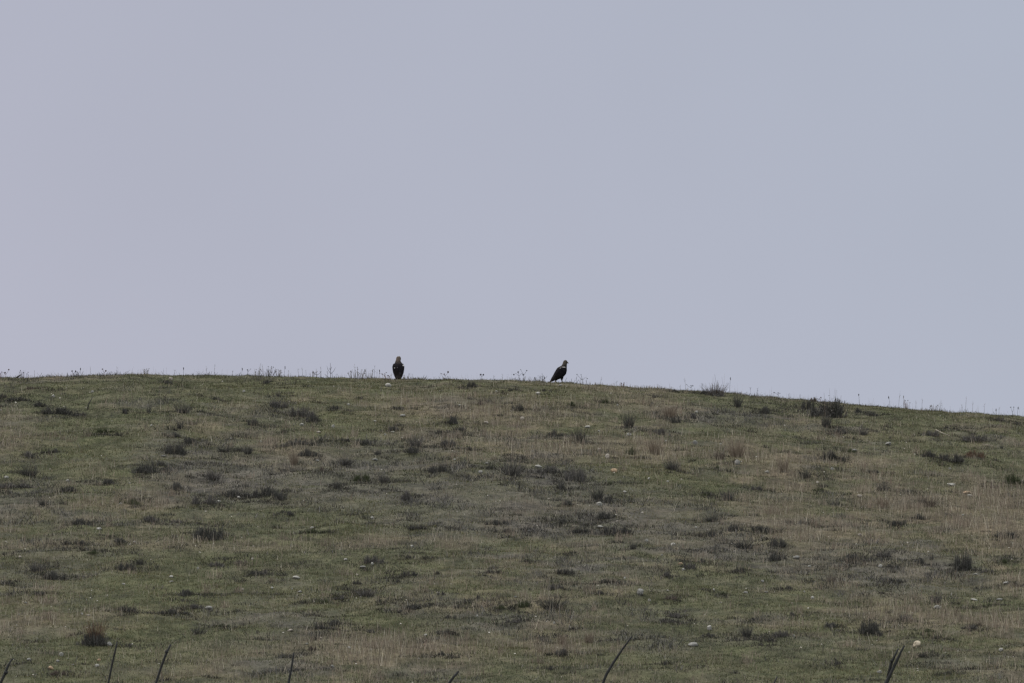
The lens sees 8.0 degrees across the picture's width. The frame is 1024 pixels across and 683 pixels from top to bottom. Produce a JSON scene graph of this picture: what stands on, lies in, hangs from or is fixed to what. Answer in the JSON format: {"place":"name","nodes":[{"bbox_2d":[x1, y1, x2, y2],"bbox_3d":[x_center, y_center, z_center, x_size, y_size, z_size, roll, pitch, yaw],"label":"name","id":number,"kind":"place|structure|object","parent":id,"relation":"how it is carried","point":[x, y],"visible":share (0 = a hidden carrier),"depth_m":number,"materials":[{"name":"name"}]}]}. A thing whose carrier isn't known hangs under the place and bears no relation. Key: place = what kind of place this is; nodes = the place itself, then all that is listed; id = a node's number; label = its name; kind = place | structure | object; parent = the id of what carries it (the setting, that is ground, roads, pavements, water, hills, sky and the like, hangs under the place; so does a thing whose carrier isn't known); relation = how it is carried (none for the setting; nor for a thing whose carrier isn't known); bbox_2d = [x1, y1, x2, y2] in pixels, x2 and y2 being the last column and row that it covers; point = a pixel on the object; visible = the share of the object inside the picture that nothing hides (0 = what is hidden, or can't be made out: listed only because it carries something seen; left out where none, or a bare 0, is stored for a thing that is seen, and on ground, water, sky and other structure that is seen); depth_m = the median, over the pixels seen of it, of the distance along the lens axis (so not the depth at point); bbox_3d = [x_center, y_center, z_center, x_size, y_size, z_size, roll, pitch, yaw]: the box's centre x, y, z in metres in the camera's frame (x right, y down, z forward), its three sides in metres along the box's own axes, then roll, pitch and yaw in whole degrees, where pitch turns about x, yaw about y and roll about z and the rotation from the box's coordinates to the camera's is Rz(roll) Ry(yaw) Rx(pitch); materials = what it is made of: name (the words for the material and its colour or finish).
{"place":"outdoors","nodes":[
{"label":"outdoors","id":0,"kind":"place"},
{"bbox_2d":[0,373,1023,682],"bbox_3d":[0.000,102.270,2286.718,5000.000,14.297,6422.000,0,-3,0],"label":"ground","id":1,"kind":"structure","parent":0,"point":[100,578],"depth_m":214.32,"materials":[{"name":"plant"}]},
{"bbox_2d":[0,658,14,682],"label":"dead branch","id":2,"kind":"object","parent":1,"relation":"on","point":[5,673],"visible":1,"depth_m":165.81,"materials":[{"name":"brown wood"}]},
{"bbox_2d":[0,396,30,400],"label":"mat shrub","id":3,"kind":"object","parent":1,"relation":"on","point":[16,398],"visible":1,"depth_m":241.09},
{"bbox_2d":[0,481,35,487],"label":"cushion shrub","id":4,"kind":"object","parent":1,"relation":"on","point":[15,486],"visible":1,"depth_m":223.03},
{"bbox_2d":[13,456,41,476],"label":"spiky shrub","id":5,"kind":"object","parent":1,"relation":"on","point":[27,472],"visible":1,"depth_m":225.60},
{"bbox_2d":[26,560,44,571],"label":"spiky shrub","id":6,"kind":"object","parent":1,"relation":"on","point":[33,568],"visible":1,"depth_m":208.00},
{"bbox_2d":[39,404,70,413],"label":"cushion shrub","id":7,"kind":"object","parent":1,"relation":"on","point":[63,410],"visible":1,"depth_m":237.68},
{"bbox_2d":[41,570,68,579],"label":"cushion shrub","id":8,"kind":"object","parent":1,"relation":"on","point":[53,575],"visible":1,"depth_m":206.59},
{"bbox_2d":[59,484,76,491],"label":"cushion shrub","id":9,"kind":"object","parent":1,"relation":"on","point":[71,488],"visible":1,"depth_m":222.55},
{"bbox_2d":[74,620,114,646],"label":"cushion shrub","id":10,"kind":"object","parent":1,"relation":"on","point":[93,636],"visible":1,"depth_m":195.59,"materials":[{"name":"plant"}]},
{"bbox_2d":[107,642,117,682],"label":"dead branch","id":11,"kind":"object","parent":1,"relation":"on","point":[110,672],"visible":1,"depth_m":165.83,"materials":[{"name":"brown wood"}]},
{"bbox_2d":[102,535,135,542],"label":"mat shrub","id":12,"kind":"object","parent":1,"relation":"on","point":[117,541],"visible":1,"depth_m":212.50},
{"bbox_2d":[115,561,135,569],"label":"cushion shrub","id":13,"kind":"object","parent":1,"relation":"on","point":[120,566],"visible":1,"depth_m":208.21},
{"bbox_2d":[117,605,138,611],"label":"cushion shrub","id":14,"kind":"object","parent":1,"relation":"on","point":[124,608],"visible":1,"depth_m":200.87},
{"bbox_2d":[128,463,166,472],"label":"cushion shrub","id":15,"kind":"object","parent":1,"relation":"on","point":[140,469],"visible":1,"depth_m":225.84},
{"bbox_2d":[142,515,159,521],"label":"cushion shrub","id":16,"kind":"object","parent":1,"relation":"on","point":[146,519],"visible":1,"depth_m":217.11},
{"bbox_2d":[155,644,170,682],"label":"dead branch","id":17,"kind":"object","parent":1,"relation":"on","point":[161,666],"visible":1,"depth_m":165.82,"materials":[{"name":"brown wood"}]},
{"bbox_2d":[157,608,194,613],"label":"cushion shrub","id":18,"kind":"object","parent":1,"relation":"on","point":[172,611],"visible":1,"depth_m":200.29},
{"bbox_2d":[164,442,188,454],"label":"cushion shrub","id":19,"kind":"object","parent":1,"relation":"on","point":[178,449],"visible":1,"depth_m":229.22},
{"bbox_2d":[170,399,191,413],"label":"spiky shrub","id":20,"kind":"object","parent":1,"relation":"on","point":[182,409],"visible":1,"depth_m":237.69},
{"bbox_2d":[179,589,194,595],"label":"cushion shrub","id":21,"kind":"object","parent":1,"relation":"on","point":[187,591],"visible":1,"depth_m":203.29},
{"bbox_2d":[186,620,209,634],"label":"leggy shrub","id":22,"kind":"object","parent":1,"relation":"on","point":[197,631],"visible":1,"depth_m":197.22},
{"bbox_2d":[188,493,217,503],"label":"cushion shrub","id":23,"kind":"object","parent":1,"relation":"on","point":[209,500],"visible":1,"depth_m":220.28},
{"bbox_2d":[189,520,227,540],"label":"cushion shrub","id":24,"kind":"object","parent":1,"relation":"on","point":[202,531],"visible":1,"depth_m":213.64,"materials":[{"name":"plant"}]},
{"bbox_2d":[200,468,223,480],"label":"spiky shrub","id":25,"kind":"object","parent":1,"relation":"on","point":[210,475],"visible":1,"depth_m":224.81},
{"bbox_2d":[214,445,232,451],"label":"spiky shrub","id":26,"kind":"object","parent":1,"relation":"on","point":[227,449],"visible":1,"depth_m":229.79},
{"bbox_2d":[221,488,251,496],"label":"cushion shrub","id":27,"kind":"object","parent":1,"relation":"on","point":[234,492],"visible":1,"depth_m":221.74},
{"bbox_2d":[242,441,254,454],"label":"spiky shrub","id":28,"kind":"object","parent":1,"relation":"on","point":[248,451],"visible":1,"depth_m":229.55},
{"bbox_2d":[246,418,262,425],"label":"cushion shrub","id":29,"kind":"object","parent":1,"relation":"on","point":[255,421],"visible":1,"depth_m":235.48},
{"bbox_2d":[251,485,278,496],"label":"cushion shrub","id":30,"kind":"object","parent":1,"relation":"on","point":[266,491],"visible":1,"depth_m":221.52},
{"bbox_2d":[267,398,288,407],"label":"cushion shrub","id":31,"kind":"object","parent":1,"relation":"on","point":[276,404],"visible":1,"depth_m":239.58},
{"bbox_2d":[272,491,287,499],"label":"cushion shrub","id":32,"kind":"object","parent":1,"relation":"on","point":[279,496],"visible":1,"depth_m":220.97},
{"bbox_2d":[287,652,294,682],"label":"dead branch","id":33,"kind":"object","parent":1,"relation":"on","point":[290,672],"visible":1,"depth_m":165.82,"materials":[{"name":"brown wood"}]},
{"bbox_2d":[288,450,298,464],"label":"grass tussock","id":34,"kind":"object","parent":1,"relation":"on","point":[294,460],"depth_m":227.64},
{"bbox_2d":[286,404,320,417],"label":"cushion shrub","id":35,"kind":"object","parent":1,"relation":"on","point":[301,413],"visible":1,"depth_m":238.17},
{"bbox_2d":[297,447,319,455],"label":"cushion shrub","id":36,"kind":"object","parent":1,"relation":"on","point":[307,453],"visible":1,"depth_m":229.07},
{"bbox_2d":[305,413,321,422],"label":"cushion shrub","id":37,"kind":"object","parent":1,"relation":"on","point":[313,418],"visible":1,"depth_m":236.57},
{"bbox_2d":[336,449,354,465],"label":"spiky shrub","id":38,"kind":"object","parent":1,"relation":"on","point":[344,461],"visible":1,"depth_m":228.02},
{"bbox_2d":[353,473,370,481],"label":"cushion shrub","id":39,"kind":"object","parent":1,"relation":"on","point":[357,476],"visible":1,"depth_m":224.77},
{"bbox_2d":[354,586,381,596],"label":"spiky shrub","id":40,"kind":"object","parent":1,"relation":"on","point":[368,593],"visible":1,"depth_m":203.34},
{"bbox_2d":[362,552,388,563],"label":"cushion shrub","id":41,"kind":"object","parent":1,"relation":"on","point":[369,560],"visible":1,"depth_m":209.16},
{"bbox_2d":[376,468,392,482],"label":"spiky shrub","id":42,"kind":"object","parent":1,"relation":"on","point":[381,477],"visible":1,"depth_m":224.49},
{"bbox_2d":[392,356,403,378],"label":"eagle","id":43,"kind":"object","parent":1,"relation":"on","point":[398,368],"visible":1,"depth_m":252.17},
{"bbox_2d":[400,489,411,499],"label":"cushion shrub","id":44,"kind":"object","parent":1,"relation":"on","point":[405,496],"visible":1,"depth_m":220.45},
{"bbox_2d":[401,571,418,576],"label":"cushion shrub","id":45,"kind":"object","parent":1,"relation":"on","point":[409,573],"visible":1,"depth_m":206.87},
{"bbox_2d":[401,445,423,452],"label":"mat shrub","id":46,"kind":"object","parent":1,"relation":"on","point":[412,450],"visible":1,"depth_m":229.68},
{"bbox_2d":[401,604,424,609],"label":"cushion shrub","id":47,"kind":"object","parent":1,"relation":"on","point":[414,606],"visible":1,"depth_m":201.70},
{"bbox_2d":[401,433,428,446],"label":"spiky shrub","id":48,"kind":"object","parent":1,"relation":"on","point":[418,443],"visible":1,"depth_m":231.47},
{"bbox_2d":[427,464,449,472],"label":"cushion shrub","id":49,"kind":"object","parent":1,"relation":"on","point":[431,469],"visible":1,"depth_m":225.59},
{"bbox_2d":[439,438,457,446],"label":"cushion shrub","id":50,"kind":"object","parent":1,"relation":"on","point":[445,443],"visible":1,"depth_m":231.52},
{"bbox_2d":[443,415,460,423],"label":"cushion shrub","id":51,"kind":"object","parent":1,"relation":"on","point":[452,420],"visible":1,"depth_m":236.32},
{"bbox_2d":[480,519,507,524],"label":"mat shrub","id":52,"kind":"object","parent":1,"relation":"on","point":[494,522],"visible":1,"depth_m":216.30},
{"bbox_2d":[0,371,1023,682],"bbox_3d":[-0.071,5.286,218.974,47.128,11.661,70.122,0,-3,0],"label":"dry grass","id":53,"kind":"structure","parent":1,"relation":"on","point":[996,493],"depth_m":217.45,"materials":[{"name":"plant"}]},
{"bbox_2d":[0,374,1023,682],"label":"scrub","id":54,"kind":"object","parent":1,"relation":"on","point":[434,444],"visible":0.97,"depth_m":215.14,"materials":[{"name":"plant"}]},
{"bbox_2d":[0,370,1023,682],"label":"dead scrub","id":55,"kind":"object","parent":1,"relation":"on","point":[590,510],"visible":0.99,"depth_m":217.77,"materials":[{"name":"plant"}]},
{"bbox_2d":[0,390,1023,682],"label":"straw clumps","id":56,"kind":"object","parent":1,"relation":"on","point":[204,584],"visible":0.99,"depth_m":213.31,"materials":[{"name":"plant"}]},
{"bbox_2d":[495,449,528,476],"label":"spiky shrub","id":57,"kind":"object","parent":1,"relation":"on","point":[511,471],"visible":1,"depth_m":225.37,"materials":[{"name":"plant"}]},
{"bbox_2d":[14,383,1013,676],"bbox_3d":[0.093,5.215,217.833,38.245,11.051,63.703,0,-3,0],"label":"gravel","id":58,"kind":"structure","parent":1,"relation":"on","point":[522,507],"depth_m":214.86,"materials":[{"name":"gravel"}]},
{"bbox_2d":[6,368,1023,420],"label":"crest grass","id":59,"kind":"structure","parent":1,"relation":"on","point":[480,386],"depth_m":248.39,"materials":[{"name":"plant"}]},
{"bbox_2d":[511,402,528,410],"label":"cushion shrub","id":60,"kind":"object","parent":1,"relation":"on","point":[520,407],"visible":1,"depth_m":239.99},
{"bbox_2d":[515,600,532,607],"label":"cushion shrub","id":61,"kind":"object","parent":1,"relation":"on","point":[525,604],"visible":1,"depth_m":201.98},
{"bbox_2d":[535,464,557,472],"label":"cushion shrub","id":62,"kind":"object","parent":1,"relation":"on","point":[547,466],"visible":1,"depth_m":226.03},
{"bbox_2d":[535,589,572,609],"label":"spiky shrub","id":63,"kind":"object","parent":1,"relation":"on","point":[546,606],"visible":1,"depth_m":201.79,"materials":[{"name":"plant"}]},
{"bbox_2d":[545,583,563,589],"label":"cushion shrub","id":64,"kind":"object","parent":1,"relation":"on","point":[551,587],"visible":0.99,"depth_m":204.22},
{"bbox_2d":[550,360,568,381],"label":"eagle","id":65,"kind":"object","parent":1,"relation":"on","point":[560,372],"visible":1,"depth_m":251.80},
{"bbox_2d":[556,567,577,573],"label":"mat shrub","id":66,"kind":"object","parent":1,"relation":"on","point":[565,571],"visible":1,"depth_m":207.39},
{"bbox_2d":[562,465,587,481],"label":"cushion shrub","id":67,"kind":"object","parent":1,"relation":"on","point":[580,475],"visible":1,"depth_m":224.88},
{"bbox_2d":[570,418,586,440],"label":"spiky shrub","id":68,"kind":"object","parent":1,"relation":"on","point":[580,434],"visible":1,"depth_m":233.27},
{"bbox_2d":[571,527,598,532],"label":"mat shrub","id":69,"kind":"object","parent":1,"relation":"on","point":[577,530],"visible":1,"depth_m":215.23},
{"bbox_2d":[584,632,594,642],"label":"grass tussock","id":70,"kind":"object","parent":1,"relation":"on","point":[589,638],"depth_m":196.90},
{"bbox_2d":[585,477,607,500],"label":"spiky shrub","id":71,"kind":"object","parent":1,"relation":"on","point":[601,495],"visible":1,"depth_m":221.70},
{"bbox_2d":[593,510,616,518],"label":"cushion shrub","id":72,"kind":"object","parent":1,"relation":"on","point":[601,515],"visible":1,"depth_m":218.11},
{"bbox_2d":[596,525,634,534],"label":"cushion shrub","id":73,"kind":"object","parent":1,"relation":"on","point":[614,530],"visible":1,"depth_m":215.08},
{"bbox_2d":[602,636,632,682],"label":"dead branch","id":74,"kind":"object","parent":1,"relation":"on","point":[612,664],"visible":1,"depth_m":165.82,"materials":[{"name":"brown wood"}]},
{"bbox_2d":[619,399,636,426],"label":"spiky shrub","id":75,"kind":"object","parent":1,"relation":"on","point":[627,422],"visible":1,"depth_m":237.40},
{"bbox_2d":[646,439,664,454],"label":"grass tussock","id":76,"kind":"object","parent":1,"relation":"on","point":[652,448],"depth_m":231.50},
{"bbox_2d":[662,406,679,417],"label":"grass tussock","id":77,"kind":"object","parent":1,"relation":"on","point":[672,415],"depth_m":240.35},
{"bbox_2d":[662,457,683,469],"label":"spiky shrub","id":78,"kind":"object","parent":1,"relation":"on","point":[671,466],"visible":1,"depth_m":227.83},
{"bbox_2d":[683,561,696,568],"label":"cushion shrub","id":79,"kind":"object","parent":1,"relation":"on","point":[690,566],"visible":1,"depth_m":208.60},
{"bbox_2d":[698,511,719,522],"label":"spiky shrub","id":80,"kind":"object","parent":1,"relation":"on","point":[714,518],"visible":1,"depth_m":218.45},
{"bbox_2d":[703,376,728,396],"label":"spiky shrub","id":81,"kind":"object","parent":1,"relation":"on","point":[717,391],"visible":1,"depth_m":247.83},
{"bbox_2d":[713,446,726,459],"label":"spiky shrub","id":82,"kind":"object","parent":1,"relation":"on","point":[721,456],"visible":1,"depth_m":230.55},
{"bbox_2d":[715,479,735,499],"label":"spiky shrub","id":83,"kind":"object","parent":1,"relation":"on","point":[727,495],"visible":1,"depth_m":223.09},
{"bbox_2d":[726,523,743,531],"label":"cushion shrub","id":84,"kind":"object","parent":1,"relation":"on","point":[730,528],"visible":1,"depth_m":216.35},
{"bbox_2d":[727,440,746,456],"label":"grass tussock","id":85,"kind":"object","parent":1,"relation":"on","point":[736,451],"depth_m":231.84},
{"bbox_2d":[732,388,744,406],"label":"spiky shrub","id":86,"kind":"object","parent":1,"relation":"on","point":[737,403],"visible":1,"depth_m":243.66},
{"bbox_2d":[727,535,759,548],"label":"spiky shrub","id":87,"kind":"object","parent":1,"relation":"on","point":[740,546],"visible":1,"depth_m":213.37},
{"bbox_2d":[739,622,753,637],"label":"spiky shrub","id":88,"kind":"object","parent":1,"relation":"on","point":[748,631],"visible":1,"depth_m":197.72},
{"bbox_2d":[766,554,786,560],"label":"cushion shrub","id":89,"kind":"object","parent":1,"relation":"on","point":[771,558],"visible":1,"depth_m":211.33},
{"bbox_2d":[768,537,786,546],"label":"cushion shrub","id":90,"kind":"object","parent":1,"relation":"on","point":[773,543],"visible":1,"depth_m":213.51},
{"bbox_2d":[772,628,788,636],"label":"cushion shrub","id":91,"kind":"object","parent":1,"relation":"on","point":[780,634],"visible":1,"depth_m":197.66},
{"bbox_2d":[776,458,788,471],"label":"grass tussock","id":92,"kind":"object","parent":1,"relation":"on","point":[785,465],"depth_m":229.42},
{"bbox_2d":[796,461,813,478],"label":"spiky shrub","id":93,"kind":"object","parent":1,"relation":"on","point":[806,475],"visible":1,"depth_m":228.70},
{"bbox_2d":[801,400,811,409],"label":"cushion shrub","id":94,"kind":"object","parent":1,"relation":"on","point":[803,404],"visible":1,"depth_m":245.23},
{"bbox_2d":[818,401,833,427],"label":"spiky shrub","id":95,"kind":"object","parent":1,"relation":"on","point":[826,422],"visible":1,"depth_m":240.09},
{"bbox_2d":[798,390,854,417],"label":"cushion shrub","id":96,"kind":"object","parent":1,"relation":"on","point":[836,411],"visible":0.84,"depth_m":243.27,"materials":[{"name":"plant"}]},
{"bbox_2d":[822,449,838,458],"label":"cushion shrub","id":97,"kind":"object","parent":1,"relation":"on","point":[830,454],"visible":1,"depth_m":233.42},
{"bbox_2d":[840,552,863,561],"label":"cushion shrub","id":98,"kind":"object","parent":1,"relation":"on","point":[850,557],"visible":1,"depth_m":211.64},
{"bbox_2d":[858,619,878,633],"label":"cushion shrub","id":99,"kind":"object","parent":1,"relation":"on","point":[871,625],"visible":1,"depth_m":198.72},
{"bbox_2d":[872,478,889,490],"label":"spiky shrub","id":100,"kind":"object","parent":1,"relation":"on","point":[883,487],"visible":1,"depth_m":226.77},
{"bbox_2d":[874,497,892,507],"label":"grass tussock","id":101,"kind":"object","parent":1,"relation":"on","point":[886,501],"depth_m":223.67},
{"bbox_2d":[872,551,894,556],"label":"cushion shrub","id":102,"kind":"object","parent":1,"relation":"on","point":[885,554],"visible":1,"depth_m":212.70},
{"bbox_2d":[884,645,904,682],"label":"dead branch","id":103,"kind":"object","parent":1,"relation":"on","point":[891,668],"visible":1,"depth_m":165.83,"materials":[{"name":"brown wood"}]},
{"bbox_2d":[890,519,906,525],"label":"cushion shrub","id":104,"kind":"object","parent":1,"relation":"on","point":[895,522],"visible":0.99,"depth_m":219.54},
{"bbox_2d":[896,610,914,620],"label":"spiky shrub","id":105,"kind":"object","parent":1,"relation":"on","point":[904,617],"visible":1,"depth_m":200.43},
{"bbox_2d":[918,494,939,507],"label":"spiky shrub","id":106,"kind":"object","parent":1,"relation":"on","point":[926,503],"visible":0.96,"depth_m":223.56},
{"bbox_2d":[927,586,943,601],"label":"spiky shrub","id":107,"kind":"object","parent":1,"relation":"on","point":[936,599],"visible":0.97,"depth_m":204.68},
{"bbox_2d":[936,452,967,461],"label":"cushion shrub","id":108,"kind":"object","parent":1,"relation":"on","point":[946,457],"visible":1,"depth_m":233.99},
{"bbox_2d":[953,548,978,570],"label":"cushion shrub","id":109,"kind":"object","parent":1,"relation":"on","point":[965,563],"visible":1,"depth_m":210.60,"materials":[{"name":"plant"}]},
{"bbox_2d":[964,449,985,457],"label":"cushion shrub","id":110,"kind":"object","parent":1,"relation":"on","point":[978,454],"visible":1,"depth_m":235.56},
{"bbox_2d":[961,432,991,441],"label":"cushion shrub","id":111,"kind":"object","parent":1,"relation":"on","point":[973,438],"visible":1,"depth_m":239.87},
{"bbox_2d":[994,530,1018,537],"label":"cushion shrub","id":112,"kind":"object","parent":1,"relation":"on","point":[1011,534],"visible":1,"depth_m":217.33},
{"bbox_2d":[1005,472,1020,483],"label":"cushion shrub","id":113,"kind":"object","parent":1,"relation":"on","point":[1013,480],"visible":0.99,"depth_m":229.28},
{"bbox_2d":[0,0,1023,415],"label":"sky","id":114,"kind":"structure","parent":0,"point":[806,199],"materials":[{"name":"grey"}]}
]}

